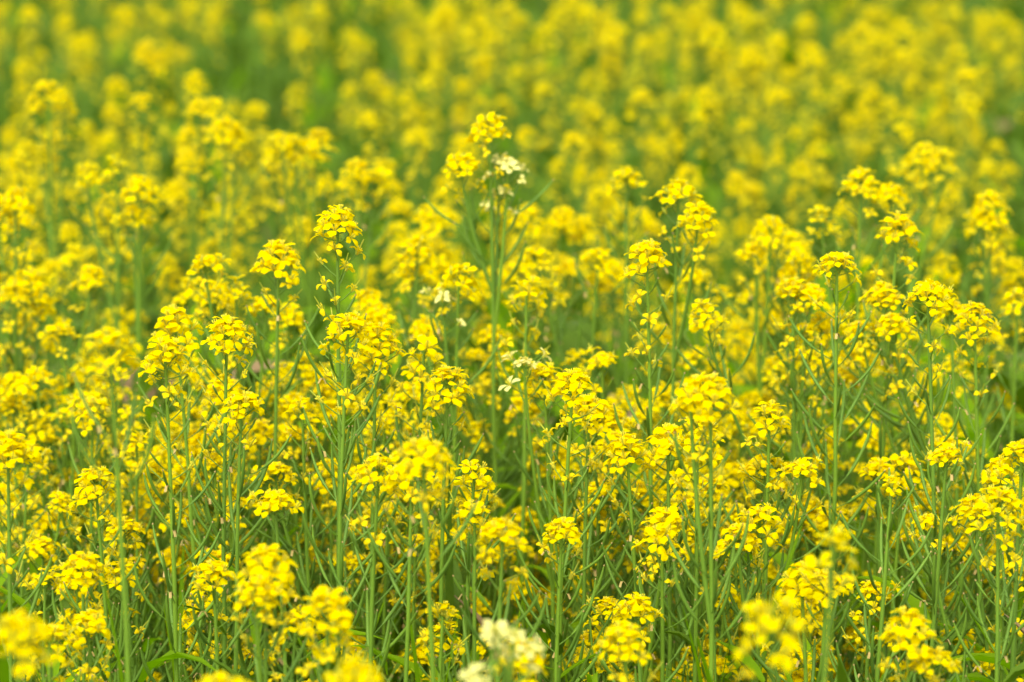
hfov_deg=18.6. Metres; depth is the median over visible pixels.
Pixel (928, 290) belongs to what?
rapeseed plant
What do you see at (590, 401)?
rapeseed plant
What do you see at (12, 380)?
rapeseed plant
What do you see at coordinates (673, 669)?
rapeseed plant
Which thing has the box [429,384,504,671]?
rapeseed plant
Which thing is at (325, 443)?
rapeseed plant
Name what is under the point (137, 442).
rapeseed plant
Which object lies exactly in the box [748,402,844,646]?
rapeseed plant
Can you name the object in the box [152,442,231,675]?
rapeseed plant
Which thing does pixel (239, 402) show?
rapeseed plant
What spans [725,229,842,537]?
rapeseed plant
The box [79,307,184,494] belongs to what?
rapeseed plant
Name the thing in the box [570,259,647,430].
rapeseed plant
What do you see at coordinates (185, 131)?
rapeseed plant
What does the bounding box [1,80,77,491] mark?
rapeseed plant
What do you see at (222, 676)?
rapeseed plant
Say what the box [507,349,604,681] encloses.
rapeseed plant
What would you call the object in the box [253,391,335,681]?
rapeseed plant
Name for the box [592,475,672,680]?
rapeseed plant
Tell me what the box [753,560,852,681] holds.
rapeseed plant
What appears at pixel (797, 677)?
rapeseed plant
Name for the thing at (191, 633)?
rapeseed plant
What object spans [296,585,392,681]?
rapeseed plant
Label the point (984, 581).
rapeseed plant
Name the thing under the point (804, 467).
rapeseed plant
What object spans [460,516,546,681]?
rapeseed plant
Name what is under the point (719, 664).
rapeseed plant
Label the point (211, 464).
rapeseed plant
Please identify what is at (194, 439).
rapeseed plant
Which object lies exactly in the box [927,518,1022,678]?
rapeseed plant
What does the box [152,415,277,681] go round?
rapeseed plant
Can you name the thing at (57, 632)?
rapeseed plant
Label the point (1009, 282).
rapeseed plant
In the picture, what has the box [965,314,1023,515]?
rapeseed plant
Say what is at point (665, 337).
rapeseed plant
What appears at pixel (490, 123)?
rapeseed plant
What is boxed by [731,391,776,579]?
rapeseed plant
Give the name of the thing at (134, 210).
rapeseed plant
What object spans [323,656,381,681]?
rapeseed plant
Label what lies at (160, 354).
rapeseed plant
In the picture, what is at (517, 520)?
rapeseed plant
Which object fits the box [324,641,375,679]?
rapeseed plant
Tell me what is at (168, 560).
rapeseed plant
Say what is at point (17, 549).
rapeseed plant
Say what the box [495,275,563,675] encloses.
rapeseed plant
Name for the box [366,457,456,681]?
rapeseed plant
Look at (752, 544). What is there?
rapeseed plant
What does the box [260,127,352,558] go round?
rapeseed plant
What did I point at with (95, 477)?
rapeseed plant
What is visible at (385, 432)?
rapeseed plant
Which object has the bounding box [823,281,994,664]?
rapeseed plant
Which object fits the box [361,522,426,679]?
rapeseed plant
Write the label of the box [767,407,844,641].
rapeseed plant
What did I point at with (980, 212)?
rapeseed plant
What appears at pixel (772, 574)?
rapeseed plant
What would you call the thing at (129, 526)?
rapeseed plant
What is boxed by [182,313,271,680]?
rapeseed plant
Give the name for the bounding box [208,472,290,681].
rapeseed plant
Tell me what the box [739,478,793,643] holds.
rapeseed plant
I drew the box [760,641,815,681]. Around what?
rapeseed plant
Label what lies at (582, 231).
rapeseed plant
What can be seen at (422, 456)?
rapeseed plant
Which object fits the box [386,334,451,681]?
rapeseed plant
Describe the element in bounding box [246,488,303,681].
rapeseed plant
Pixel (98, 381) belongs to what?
rapeseed plant
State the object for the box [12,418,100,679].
rapeseed plant
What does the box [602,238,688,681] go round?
rapeseed plant
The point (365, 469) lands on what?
rapeseed plant
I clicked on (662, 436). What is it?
rapeseed plant
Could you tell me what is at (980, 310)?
rapeseed plant
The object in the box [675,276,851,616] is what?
rapeseed plant
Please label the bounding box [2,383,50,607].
rapeseed plant
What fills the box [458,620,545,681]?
rapeseed plant
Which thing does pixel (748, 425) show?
rapeseed plant
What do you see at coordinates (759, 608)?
rapeseed plant
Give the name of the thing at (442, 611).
rapeseed plant
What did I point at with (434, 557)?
rapeseed plant
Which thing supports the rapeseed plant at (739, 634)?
on the ground
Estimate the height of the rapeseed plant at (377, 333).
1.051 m
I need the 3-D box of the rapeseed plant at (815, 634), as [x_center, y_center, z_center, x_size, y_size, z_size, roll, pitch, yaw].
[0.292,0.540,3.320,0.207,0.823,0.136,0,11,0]
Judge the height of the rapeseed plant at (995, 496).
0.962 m
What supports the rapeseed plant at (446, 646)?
on the ground
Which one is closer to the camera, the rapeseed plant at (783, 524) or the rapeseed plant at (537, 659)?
the rapeseed plant at (537, 659)
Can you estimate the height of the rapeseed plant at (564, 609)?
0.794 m
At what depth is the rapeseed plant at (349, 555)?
3.10 m
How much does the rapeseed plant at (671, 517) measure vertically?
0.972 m
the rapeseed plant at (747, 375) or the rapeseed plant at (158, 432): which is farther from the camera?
the rapeseed plant at (747, 375)
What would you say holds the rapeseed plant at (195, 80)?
on the ground
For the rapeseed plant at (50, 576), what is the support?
on the ground
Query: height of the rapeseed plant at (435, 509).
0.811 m
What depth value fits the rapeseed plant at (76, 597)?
2.90 m
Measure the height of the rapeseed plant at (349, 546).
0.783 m
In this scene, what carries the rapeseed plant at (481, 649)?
on the ground
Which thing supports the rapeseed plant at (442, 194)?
on the ground
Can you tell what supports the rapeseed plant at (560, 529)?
on the ground
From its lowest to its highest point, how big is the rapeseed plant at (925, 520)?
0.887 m
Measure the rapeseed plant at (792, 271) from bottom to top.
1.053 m
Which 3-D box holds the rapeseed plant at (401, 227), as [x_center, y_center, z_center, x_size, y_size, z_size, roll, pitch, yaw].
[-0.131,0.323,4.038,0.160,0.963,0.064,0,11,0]
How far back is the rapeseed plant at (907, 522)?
3.12 m
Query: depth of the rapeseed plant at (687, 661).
2.88 m
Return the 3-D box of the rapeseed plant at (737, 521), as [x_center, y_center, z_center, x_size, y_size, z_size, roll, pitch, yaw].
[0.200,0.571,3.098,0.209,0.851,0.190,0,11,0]
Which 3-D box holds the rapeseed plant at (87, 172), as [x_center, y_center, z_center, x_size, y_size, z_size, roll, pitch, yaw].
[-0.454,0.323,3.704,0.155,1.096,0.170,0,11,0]
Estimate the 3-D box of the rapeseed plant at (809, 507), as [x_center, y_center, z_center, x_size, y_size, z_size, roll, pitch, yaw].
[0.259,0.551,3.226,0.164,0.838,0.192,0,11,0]
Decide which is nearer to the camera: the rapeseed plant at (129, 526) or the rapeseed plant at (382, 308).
the rapeseed plant at (129, 526)
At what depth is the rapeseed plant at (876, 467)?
2.94 m
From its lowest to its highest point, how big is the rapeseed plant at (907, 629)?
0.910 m
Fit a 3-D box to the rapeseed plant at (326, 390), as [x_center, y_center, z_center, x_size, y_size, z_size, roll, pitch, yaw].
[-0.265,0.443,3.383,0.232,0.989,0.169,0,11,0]
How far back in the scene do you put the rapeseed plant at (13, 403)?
3.29 m
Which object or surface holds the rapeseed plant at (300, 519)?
on the ground
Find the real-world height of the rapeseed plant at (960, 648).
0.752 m
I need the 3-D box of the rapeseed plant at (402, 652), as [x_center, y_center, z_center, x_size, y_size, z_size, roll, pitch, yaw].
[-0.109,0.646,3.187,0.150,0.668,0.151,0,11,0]
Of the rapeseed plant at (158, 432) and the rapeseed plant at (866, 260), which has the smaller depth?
the rapeseed plant at (158, 432)
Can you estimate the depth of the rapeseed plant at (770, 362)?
3.39 m
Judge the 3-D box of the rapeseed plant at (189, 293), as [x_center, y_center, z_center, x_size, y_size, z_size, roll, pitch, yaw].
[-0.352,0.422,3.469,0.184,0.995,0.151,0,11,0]
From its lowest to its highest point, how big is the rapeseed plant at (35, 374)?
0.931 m
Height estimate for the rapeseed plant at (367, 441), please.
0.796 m
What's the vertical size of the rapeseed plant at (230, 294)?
1.065 m
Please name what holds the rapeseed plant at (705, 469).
on the ground
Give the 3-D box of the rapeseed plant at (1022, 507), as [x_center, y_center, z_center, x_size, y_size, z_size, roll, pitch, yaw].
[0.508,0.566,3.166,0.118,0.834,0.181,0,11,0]
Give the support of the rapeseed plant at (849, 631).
on the ground
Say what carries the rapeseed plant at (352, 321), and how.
on the ground
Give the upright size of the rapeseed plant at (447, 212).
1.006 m
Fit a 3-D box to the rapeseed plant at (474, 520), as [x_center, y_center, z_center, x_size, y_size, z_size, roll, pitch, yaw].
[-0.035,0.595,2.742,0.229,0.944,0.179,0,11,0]
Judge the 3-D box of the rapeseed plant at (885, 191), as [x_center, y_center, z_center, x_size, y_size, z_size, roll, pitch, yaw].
[0.377,0.369,3.421,0.122,1.117,0.228,0,11,0]
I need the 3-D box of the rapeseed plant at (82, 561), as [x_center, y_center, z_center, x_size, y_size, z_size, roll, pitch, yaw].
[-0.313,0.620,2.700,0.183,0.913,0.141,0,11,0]
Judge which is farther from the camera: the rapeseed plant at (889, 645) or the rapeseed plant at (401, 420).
the rapeseed plant at (401, 420)
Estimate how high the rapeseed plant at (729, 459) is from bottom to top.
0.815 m
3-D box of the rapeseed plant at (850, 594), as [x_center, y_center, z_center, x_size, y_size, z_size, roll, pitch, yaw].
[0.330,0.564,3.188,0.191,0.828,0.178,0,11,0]
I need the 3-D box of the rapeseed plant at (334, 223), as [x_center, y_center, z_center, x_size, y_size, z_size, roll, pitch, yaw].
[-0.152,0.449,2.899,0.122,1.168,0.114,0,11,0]
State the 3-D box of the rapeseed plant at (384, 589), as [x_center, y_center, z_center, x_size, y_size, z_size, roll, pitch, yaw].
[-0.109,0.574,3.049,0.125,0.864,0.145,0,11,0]
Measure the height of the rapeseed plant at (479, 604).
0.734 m
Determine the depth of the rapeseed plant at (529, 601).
3.31 m
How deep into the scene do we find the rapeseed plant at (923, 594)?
3.37 m
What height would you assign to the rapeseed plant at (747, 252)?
1.062 m
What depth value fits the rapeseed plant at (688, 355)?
3.43 m
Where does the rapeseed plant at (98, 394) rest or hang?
on the ground
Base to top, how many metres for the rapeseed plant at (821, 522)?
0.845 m
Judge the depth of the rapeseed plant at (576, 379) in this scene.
2.77 m
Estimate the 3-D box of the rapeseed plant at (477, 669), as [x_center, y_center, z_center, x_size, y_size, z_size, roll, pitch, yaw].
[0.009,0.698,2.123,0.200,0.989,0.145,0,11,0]
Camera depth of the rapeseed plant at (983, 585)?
3.22 m
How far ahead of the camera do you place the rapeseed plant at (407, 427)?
3.23 m
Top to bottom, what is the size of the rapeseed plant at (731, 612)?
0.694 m
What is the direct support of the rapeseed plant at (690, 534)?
on the ground
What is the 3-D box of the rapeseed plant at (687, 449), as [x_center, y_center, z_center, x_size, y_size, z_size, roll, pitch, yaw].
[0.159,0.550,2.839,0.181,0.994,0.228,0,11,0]
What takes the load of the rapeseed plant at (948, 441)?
on the ground
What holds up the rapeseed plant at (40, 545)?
on the ground
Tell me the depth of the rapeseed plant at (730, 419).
3.34 m
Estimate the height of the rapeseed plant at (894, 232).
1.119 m
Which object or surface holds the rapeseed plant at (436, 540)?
on the ground
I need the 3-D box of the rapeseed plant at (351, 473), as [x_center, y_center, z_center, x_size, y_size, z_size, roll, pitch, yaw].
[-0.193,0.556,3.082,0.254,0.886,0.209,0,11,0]
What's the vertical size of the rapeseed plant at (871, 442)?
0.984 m
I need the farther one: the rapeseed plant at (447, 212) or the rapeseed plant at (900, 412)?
the rapeseed plant at (447, 212)
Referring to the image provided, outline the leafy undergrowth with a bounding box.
[0,0,1023,681]
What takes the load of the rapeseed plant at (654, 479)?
on the ground
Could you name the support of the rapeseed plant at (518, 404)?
on the ground
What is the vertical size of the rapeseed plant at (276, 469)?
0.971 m
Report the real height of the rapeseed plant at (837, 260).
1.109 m
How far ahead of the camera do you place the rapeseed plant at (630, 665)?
3.01 m
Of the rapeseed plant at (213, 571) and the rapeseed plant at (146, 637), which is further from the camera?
the rapeseed plant at (146, 637)
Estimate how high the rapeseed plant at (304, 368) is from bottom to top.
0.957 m
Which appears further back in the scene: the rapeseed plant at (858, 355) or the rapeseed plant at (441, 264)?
the rapeseed plant at (441, 264)
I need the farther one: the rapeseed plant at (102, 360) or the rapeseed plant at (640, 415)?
the rapeseed plant at (640, 415)
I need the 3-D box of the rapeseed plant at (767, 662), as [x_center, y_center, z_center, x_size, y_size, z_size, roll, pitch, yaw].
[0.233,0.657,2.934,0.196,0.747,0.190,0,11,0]
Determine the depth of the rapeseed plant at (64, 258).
3.88 m
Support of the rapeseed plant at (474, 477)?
on the ground
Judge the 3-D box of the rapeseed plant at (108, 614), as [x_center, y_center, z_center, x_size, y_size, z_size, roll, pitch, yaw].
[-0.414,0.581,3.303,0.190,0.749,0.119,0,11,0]
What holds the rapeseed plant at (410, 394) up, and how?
on the ground
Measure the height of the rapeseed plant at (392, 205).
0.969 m
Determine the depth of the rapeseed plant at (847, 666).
3.20 m
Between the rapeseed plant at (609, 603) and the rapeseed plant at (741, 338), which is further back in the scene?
the rapeseed plant at (741, 338)
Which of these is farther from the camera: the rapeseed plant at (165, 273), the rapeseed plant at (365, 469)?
the rapeseed plant at (165, 273)
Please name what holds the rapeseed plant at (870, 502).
on the ground
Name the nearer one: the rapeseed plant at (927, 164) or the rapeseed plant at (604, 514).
the rapeseed plant at (604, 514)
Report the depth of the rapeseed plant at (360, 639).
2.98 m
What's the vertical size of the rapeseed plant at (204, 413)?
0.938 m
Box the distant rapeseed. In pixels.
[0,0,1023,538]
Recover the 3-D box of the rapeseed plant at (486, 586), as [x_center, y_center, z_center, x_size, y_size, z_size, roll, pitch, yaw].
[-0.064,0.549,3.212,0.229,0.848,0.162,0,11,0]
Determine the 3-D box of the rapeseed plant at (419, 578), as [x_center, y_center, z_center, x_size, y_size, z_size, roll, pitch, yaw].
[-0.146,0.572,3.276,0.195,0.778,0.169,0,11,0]
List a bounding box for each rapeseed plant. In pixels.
[0,185,109,510]
[0,212,60,623]
[0,240,96,681]
[0,317,97,561]
[0,365,100,669]
[0,394,58,599]
[0,428,52,681]
[0,429,54,680]
[0,446,85,681]
[0,471,62,659]
[0,542,54,619]
[0,609,63,681]
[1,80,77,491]
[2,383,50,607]
[3,234,135,676]
[5,618,34,681]
[6,566,69,681]
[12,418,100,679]
[23,621,93,681]
[28,375,128,667]
[39,516,172,681]
[51,395,144,672]
[52,551,113,681]
[54,570,113,681]
[56,608,116,681]
[63,466,152,681]
[64,662,109,681]
[66,515,156,679]
[67,154,141,608]
[71,326,154,681]
[76,349,162,678]
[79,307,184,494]
[79,404,188,670]
[86,554,124,681]
[93,174,172,635]
[101,430,207,681]
[116,460,206,681]
[119,574,189,679]
[123,336,224,681]
[125,237,226,617]
[126,93,156,628]
[129,416,191,588]
[137,304,223,681]
[140,405,216,679]
[140,417,211,674]
[146,488,233,681]
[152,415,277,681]
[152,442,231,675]
[155,276,228,673]
[157,629,198,681]
[164,581,278,681]
[173,97,226,405]
[175,391,259,672]
[175,449,276,681]
[180,69,209,401]
[180,376,286,668]
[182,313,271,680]
[182,548,263,681]
[183,253,299,648]
[185,116,266,593]
[189,560,253,671]
[198,601,294,681]
[201,671,248,681]
[204,390,291,677]
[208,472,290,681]
[209,351,334,679]
[227,302,355,681]
[228,543,307,681]
[229,529,271,667]
[232,640,275,681]
[233,239,319,681]
[243,395,353,681]
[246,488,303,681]
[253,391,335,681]
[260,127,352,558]
[262,487,329,681]
[263,346,372,662]
[268,610,324,681]
[290,437,336,680]
[291,604,375,680]
[295,458,361,677]
[296,310,385,673]
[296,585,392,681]
[300,204,380,665]
[302,494,350,637]
[310,466,388,658]
[322,470,401,681]
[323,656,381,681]
[324,157,391,464]
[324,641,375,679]
[325,497,380,641]
[328,452,417,676]
[329,322,418,671]
[333,392,433,671]
[333,500,421,681]
[336,235,462,508]
[343,435,382,598]
[344,301,449,617]
[345,384,403,624]
[353,222,414,587]
[354,158,439,462]
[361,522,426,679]
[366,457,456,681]
[367,529,439,681]
[370,382,440,531]
[376,552,427,681]
[379,201,440,344]
[380,385,478,672]
[385,436,477,681]
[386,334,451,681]
[387,528,437,681]
[395,203,491,521]
[396,651,421,681]
[398,420,470,677]
[398,543,528,681]
[401,365,483,662]
[403,472,482,672]
[411,190,515,555]
[411,621,468,681]
[416,601,470,681]
[417,206,498,584]
[417,485,461,670]
[419,263,501,604]
[424,112,553,680]
[427,527,504,678]
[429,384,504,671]
[432,499,503,681]
[438,459,515,681]
[442,324,537,609]
[443,476,515,681]
[456,592,491,675]
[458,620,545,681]
[459,656,495,681]
[460,479,544,673]
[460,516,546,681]
[469,203,600,618]
[471,547,535,669]
[476,627,510,672]
[485,382,564,681]
[494,638,547,681]
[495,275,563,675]
[498,347,590,679]
[501,245,644,476]
[502,450,620,681]
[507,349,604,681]
[514,516,606,681]
[515,368,612,681]
[525,526,631,681]
[528,522,592,681]
[528,639,575,681]
[534,394,628,679]
[559,343,672,617]
[559,404,659,679]
[559,413,642,681]
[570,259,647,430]
[570,579,614,681]
[574,629,616,679]
[575,456,666,681]
[581,595,637,681]
[591,165,649,595]
[591,431,694,681]
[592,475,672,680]
[592,620,662,681]
[596,592,688,681]
[596,629,634,681]
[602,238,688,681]
[604,207,661,456]
[612,402,681,636]
[613,501,724,681]
[622,322,745,585]
[623,422,708,681]
[631,522,703,681]
[633,444,687,681]
[635,178,719,673]
[637,463,731,667]
[645,473,754,681]
[646,376,743,598]
[656,209,732,466]
[659,412,731,681]
[665,661,691,681]
[666,267,777,612]
[667,346,748,565]
[667,372,755,681]
[672,448,735,632]
[672,583,753,681]
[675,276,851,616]
[677,222,767,530]
[684,416,759,653]
[688,655,781,681]
[698,502,772,678]
[700,406,761,654]
[708,554,782,681]
[713,502,793,681]
[716,216,817,646]
[716,592,742,668]
[717,320,852,658]
[718,399,840,681]
[722,453,797,597]
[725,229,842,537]
[725,628,760,681]
[731,370,762,592]
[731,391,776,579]
[734,593,810,681]
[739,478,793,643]
[741,418,820,649]
[743,214,829,478]
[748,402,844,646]
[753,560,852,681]
[760,355,850,558]
[760,498,853,681]
[760,511,837,681]
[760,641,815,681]
[762,651,783,681]
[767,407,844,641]
[767,478,848,647]
[768,490,840,660]
[779,504,867,679]
[781,667,818,681]
[783,251,885,681]
[783,303,894,552]
[788,432,893,681]
[792,592,837,681]
[798,525,864,681]
[806,166,918,663]
[819,344,950,613]
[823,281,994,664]
[827,569,905,680]
[829,580,905,681]
[830,450,930,681]
[833,256,891,607]
[834,497,923,678]
[835,468,932,681]
[842,209,926,681]
[854,304,949,583]
[855,519,940,681]
[863,657,906,681]
[867,605,942,681]
[869,623,922,681]
[883,491,1023,681]
[884,279,981,674]
[886,589,938,681]
[888,504,1023,681]
[892,437,980,681]
[893,140,959,556]
[900,646,962,681]
[906,432,1010,681]
[910,325,1021,562]
[917,505,972,681]
[917,590,971,681]
[923,206,1023,469]
[924,287,1023,559]
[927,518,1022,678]
[933,301,1018,681]
[938,537,1010,673]
[940,627,980,681]
[945,485,1022,681]
[947,455,1023,681]
[952,484,1023,681]
[961,189,1014,671]
[962,495,1023,668]
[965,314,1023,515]
[967,518,1022,662]
[969,439,1023,670]
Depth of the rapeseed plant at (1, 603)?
3.37 m
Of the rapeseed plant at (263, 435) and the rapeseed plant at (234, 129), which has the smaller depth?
the rapeseed plant at (263, 435)
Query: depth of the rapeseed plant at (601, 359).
3.08 m
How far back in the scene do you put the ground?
12.97 m
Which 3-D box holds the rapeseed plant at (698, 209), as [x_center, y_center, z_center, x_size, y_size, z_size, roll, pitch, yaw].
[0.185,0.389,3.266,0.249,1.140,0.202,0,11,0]
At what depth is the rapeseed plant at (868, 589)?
2.76 m
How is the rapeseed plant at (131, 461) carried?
on the ground
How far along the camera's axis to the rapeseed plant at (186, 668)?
3.30 m
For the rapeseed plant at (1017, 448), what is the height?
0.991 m
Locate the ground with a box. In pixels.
[1,0,1023,625]
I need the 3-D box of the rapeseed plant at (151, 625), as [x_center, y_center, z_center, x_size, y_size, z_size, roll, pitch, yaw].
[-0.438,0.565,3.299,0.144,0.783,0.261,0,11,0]
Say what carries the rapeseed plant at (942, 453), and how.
on the ground
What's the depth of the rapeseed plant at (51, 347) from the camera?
3.54 m
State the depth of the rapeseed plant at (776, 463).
2.86 m
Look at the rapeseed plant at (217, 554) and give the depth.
2.97 m
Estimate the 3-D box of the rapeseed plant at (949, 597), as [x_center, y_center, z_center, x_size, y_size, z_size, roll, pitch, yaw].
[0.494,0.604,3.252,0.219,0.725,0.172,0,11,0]
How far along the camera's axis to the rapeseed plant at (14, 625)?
2.02 m
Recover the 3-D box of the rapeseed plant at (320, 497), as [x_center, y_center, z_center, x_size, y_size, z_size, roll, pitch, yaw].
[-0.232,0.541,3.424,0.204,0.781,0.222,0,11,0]
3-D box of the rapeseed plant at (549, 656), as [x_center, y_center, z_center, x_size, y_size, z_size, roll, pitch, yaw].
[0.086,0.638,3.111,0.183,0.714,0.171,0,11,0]
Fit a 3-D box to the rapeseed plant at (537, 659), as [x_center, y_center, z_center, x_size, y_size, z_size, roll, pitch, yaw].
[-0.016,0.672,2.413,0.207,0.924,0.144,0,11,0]
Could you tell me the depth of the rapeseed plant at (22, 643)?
2.96 m
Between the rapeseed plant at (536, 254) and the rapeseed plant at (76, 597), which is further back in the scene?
the rapeseed plant at (536, 254)
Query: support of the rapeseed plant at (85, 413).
on the ground
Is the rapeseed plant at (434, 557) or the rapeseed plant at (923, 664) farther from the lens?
the rapeseed plant at (434, 557)
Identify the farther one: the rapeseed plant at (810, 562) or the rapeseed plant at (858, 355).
the rapeseed plant at (858, 355)
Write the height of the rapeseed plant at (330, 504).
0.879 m
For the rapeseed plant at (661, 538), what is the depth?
2.68 m
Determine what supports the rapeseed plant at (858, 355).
on the ground
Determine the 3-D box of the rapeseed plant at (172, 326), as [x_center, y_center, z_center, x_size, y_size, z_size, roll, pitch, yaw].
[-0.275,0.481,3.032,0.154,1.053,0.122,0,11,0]
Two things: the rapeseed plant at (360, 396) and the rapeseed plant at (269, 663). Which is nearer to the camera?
the rapeseed plant at (269, 663)
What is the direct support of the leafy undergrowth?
on the ground
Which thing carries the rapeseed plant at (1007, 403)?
on the ground
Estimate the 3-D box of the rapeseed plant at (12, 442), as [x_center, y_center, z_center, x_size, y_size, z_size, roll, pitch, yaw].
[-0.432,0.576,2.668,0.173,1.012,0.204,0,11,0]
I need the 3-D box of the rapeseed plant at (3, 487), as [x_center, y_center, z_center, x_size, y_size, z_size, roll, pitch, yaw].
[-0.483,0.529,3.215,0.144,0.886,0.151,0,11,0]
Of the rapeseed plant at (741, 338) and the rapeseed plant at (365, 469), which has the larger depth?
the rapeseed plant at (741, 338)
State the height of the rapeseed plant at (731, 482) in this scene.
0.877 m
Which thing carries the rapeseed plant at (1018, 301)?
on the ground
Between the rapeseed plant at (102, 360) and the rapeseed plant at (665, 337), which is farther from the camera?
the rapeseed plant at (665, 337)
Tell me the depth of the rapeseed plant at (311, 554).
3.30 m
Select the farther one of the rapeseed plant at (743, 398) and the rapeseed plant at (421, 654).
the rapeseed plant at (743, 398)
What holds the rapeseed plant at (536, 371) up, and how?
on the ground
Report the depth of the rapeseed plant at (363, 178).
3.67 m
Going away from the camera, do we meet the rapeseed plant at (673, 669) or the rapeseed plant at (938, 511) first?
the rapeseed plant at (673, 669)
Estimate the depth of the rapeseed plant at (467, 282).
3.13 m
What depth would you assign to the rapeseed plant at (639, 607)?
2.66 m
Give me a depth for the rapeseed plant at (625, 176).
3.46 m
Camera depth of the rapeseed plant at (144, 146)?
4.13 m
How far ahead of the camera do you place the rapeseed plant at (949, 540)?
2.98 m
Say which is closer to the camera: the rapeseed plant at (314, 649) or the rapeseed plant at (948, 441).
the rapeseed plant at (314, 649)
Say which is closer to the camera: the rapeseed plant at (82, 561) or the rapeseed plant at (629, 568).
the rapeseed plant at (82, 561)
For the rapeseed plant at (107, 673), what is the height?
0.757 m
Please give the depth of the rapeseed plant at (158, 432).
3.29 m
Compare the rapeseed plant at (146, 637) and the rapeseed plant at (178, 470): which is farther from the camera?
the rapeseed plant at (146, 637)
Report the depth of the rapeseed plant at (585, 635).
2.83 m
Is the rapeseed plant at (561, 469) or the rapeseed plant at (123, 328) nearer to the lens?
the rapeseed plant at (561, 469)
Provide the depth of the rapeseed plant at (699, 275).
3.44 m
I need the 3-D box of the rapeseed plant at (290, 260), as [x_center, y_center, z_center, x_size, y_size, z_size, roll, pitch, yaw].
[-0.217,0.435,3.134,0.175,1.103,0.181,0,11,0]
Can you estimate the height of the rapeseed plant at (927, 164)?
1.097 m
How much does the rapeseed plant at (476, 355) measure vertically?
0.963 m
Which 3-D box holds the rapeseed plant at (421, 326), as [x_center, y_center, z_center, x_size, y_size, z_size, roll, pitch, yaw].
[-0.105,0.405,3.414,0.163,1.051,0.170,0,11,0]
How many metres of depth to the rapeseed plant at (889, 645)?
2.90 m
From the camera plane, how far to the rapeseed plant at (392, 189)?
4.11 m
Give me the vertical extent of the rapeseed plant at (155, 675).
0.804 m
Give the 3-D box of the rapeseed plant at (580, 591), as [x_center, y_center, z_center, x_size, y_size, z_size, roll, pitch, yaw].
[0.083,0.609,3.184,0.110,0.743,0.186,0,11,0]
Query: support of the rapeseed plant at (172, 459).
on the ground
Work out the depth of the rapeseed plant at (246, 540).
3.17 m
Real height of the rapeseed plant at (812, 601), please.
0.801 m
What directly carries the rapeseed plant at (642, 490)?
on the ground
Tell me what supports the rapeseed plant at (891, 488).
on the ground
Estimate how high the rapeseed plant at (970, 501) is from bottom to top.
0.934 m
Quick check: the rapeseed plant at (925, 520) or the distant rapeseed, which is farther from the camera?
the distant rapeseed
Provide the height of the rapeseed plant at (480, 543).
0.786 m
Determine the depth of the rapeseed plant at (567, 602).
3.22 m
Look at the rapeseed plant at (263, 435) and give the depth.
3.07 m
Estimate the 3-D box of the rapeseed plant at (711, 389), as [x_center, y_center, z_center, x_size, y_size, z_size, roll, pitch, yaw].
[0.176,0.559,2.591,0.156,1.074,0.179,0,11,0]
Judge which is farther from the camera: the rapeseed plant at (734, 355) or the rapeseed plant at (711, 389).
the rapeseed plant at (734, 355)
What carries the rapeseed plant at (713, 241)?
on the ground
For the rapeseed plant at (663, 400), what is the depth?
3.25 m
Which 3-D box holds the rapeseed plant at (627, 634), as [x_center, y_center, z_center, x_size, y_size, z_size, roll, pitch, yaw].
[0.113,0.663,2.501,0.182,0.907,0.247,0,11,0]
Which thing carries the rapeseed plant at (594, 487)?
on the ground
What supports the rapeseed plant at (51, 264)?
on the ground
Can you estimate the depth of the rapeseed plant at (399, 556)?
3.27 m
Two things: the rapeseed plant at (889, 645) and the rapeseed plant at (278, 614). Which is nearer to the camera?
the rapeseed plant at (889, 645)
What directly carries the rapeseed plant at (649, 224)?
on the ground
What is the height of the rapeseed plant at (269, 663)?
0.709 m
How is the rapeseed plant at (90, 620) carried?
on the ground
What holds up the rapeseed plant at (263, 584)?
on the ground
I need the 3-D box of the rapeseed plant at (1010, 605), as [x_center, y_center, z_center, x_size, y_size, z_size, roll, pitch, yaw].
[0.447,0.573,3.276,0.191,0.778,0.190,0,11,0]
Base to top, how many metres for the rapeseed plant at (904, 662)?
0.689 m

